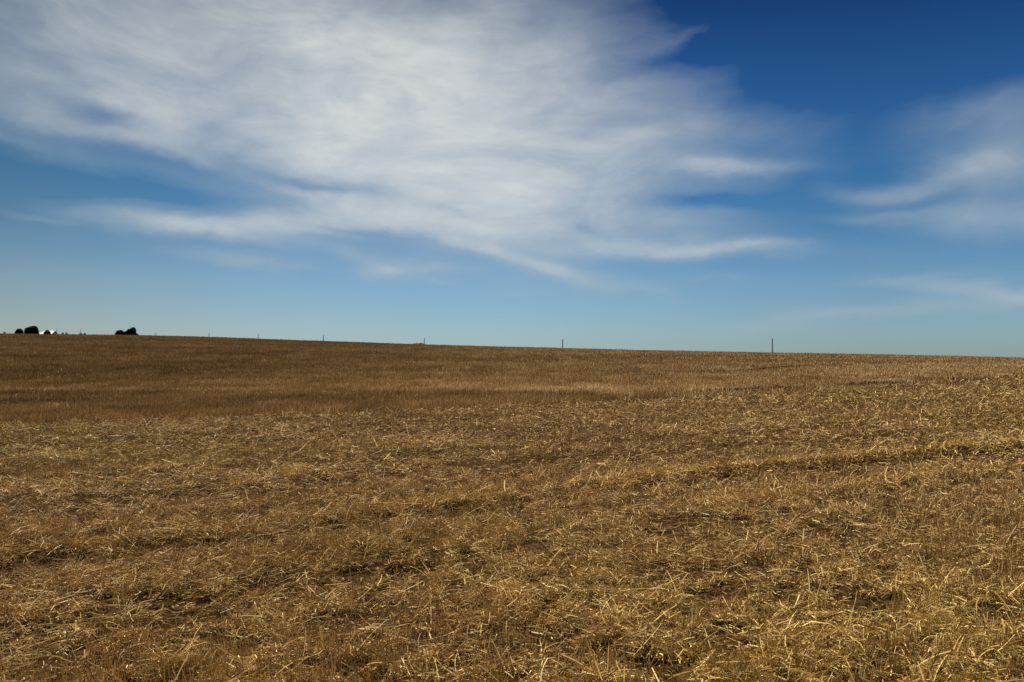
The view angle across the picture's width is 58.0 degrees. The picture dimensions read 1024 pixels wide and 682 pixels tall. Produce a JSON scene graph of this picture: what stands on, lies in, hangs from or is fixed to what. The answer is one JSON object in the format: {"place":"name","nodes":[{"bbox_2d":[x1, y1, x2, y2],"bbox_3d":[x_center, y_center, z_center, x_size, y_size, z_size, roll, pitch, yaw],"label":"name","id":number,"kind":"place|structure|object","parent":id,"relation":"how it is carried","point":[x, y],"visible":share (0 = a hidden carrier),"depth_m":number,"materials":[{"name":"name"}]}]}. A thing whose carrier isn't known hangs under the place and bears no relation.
{"place":"outdoors","nodes":[
{"label":"outdoors","id":0,"kind":"place"},
{"bbox_2d":[0,336,1023,681],"bbox_3d":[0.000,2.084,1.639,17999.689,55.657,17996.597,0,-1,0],"label":"ground","id":1,"kind":"structure","parent":0,"point":[380,564],"depth_m":8.27,"materials":[{"name":"soil"}]},
{"bbox_2d":[14,328,23,333],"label":"tree","id":2,"kind":"object","parent":1,"relation":"on","point":[19,330],"visible":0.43,"depth_m":699.25,"materials":[{"name":"black plant"}]},
{"bbox_2d":[24,326,38,333],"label":"tree","id":3,"kind":"object","parent":1,"relation":"on","point":[31,330],"visible":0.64,"depth_m":703.49,"materials":[{"name":"black plant"}]},
{"bbox_2d":[115,330,124,334],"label":"tree","id":4,"kind":"object","parent":1,"relation":"on","point":[118,332],"visible":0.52,"depth_m":638.99,"materials":[{"name":"black plant"}]},
{"bbox_2d":[123,327,136,334],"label":"tree","id":5,"kind":"object","parent":1,"relation":"on","point":[132,331],"visible":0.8,"depth_m":644.12,"materials":[{"name":"black plant"}]},
{"bbox_2d":[0,455,1023,681],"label":"short stubble","id":6,"kind":"object","parent":1,"relation":"on","point":[893,662],"visible":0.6,"depth_m":6.74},
{"bbox_2d":[0,452,1023,681],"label":"loose straw","id":7,"kind":"object","parent":1,"relation":"on","point":[645,632],"visible":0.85,"depth_m":6.70,"materials":[{"name":"yellow plant"}]},
{"bbox_2d":[0,333,1023,423],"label":"tall stubble","id":8,"kind":"object","parent":1,"relation":"on","point":[112,401],"visible":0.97,"depth_m":56.78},
{"bbox_2d":[0,393,1023,681],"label":"chaff","id":9,"kind":"object","parent":1,"relation":"on","point":[240,605],"visible":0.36,"depth_m":8.64,"materials":[{"name":"plant"}]},
{"bbox_2d":[0,377,1023,472],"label":"sparse stubble","id":10,"kind":"object","parent":1,"relation":"on","point":[554,437],"visible":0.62,"depth_m":20.41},
{"bbox_2d":[0,435,1023,567],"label":"straw ridge","id":11,"kind":"structure","parent":1,"relation":"on","point":[822,456],"depth_m":12.33,"materials":[{"name":"yellow plant"}]},
{"bbox_2d":[0,368,1023,471],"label":"scattered straw","id":12,"kind":"object","parent":1,"relation":"on","point":[613,418],"visible":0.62,"depth_m":21.51,"materials":[{"name":"yellow plant"}]},
{"bbox_2d":[0,0,1023,357],"label":"sky","id":13,"kind":"structure","parent":0,"point":[805,176],"materials":[{"name":"blue"}]}
]}

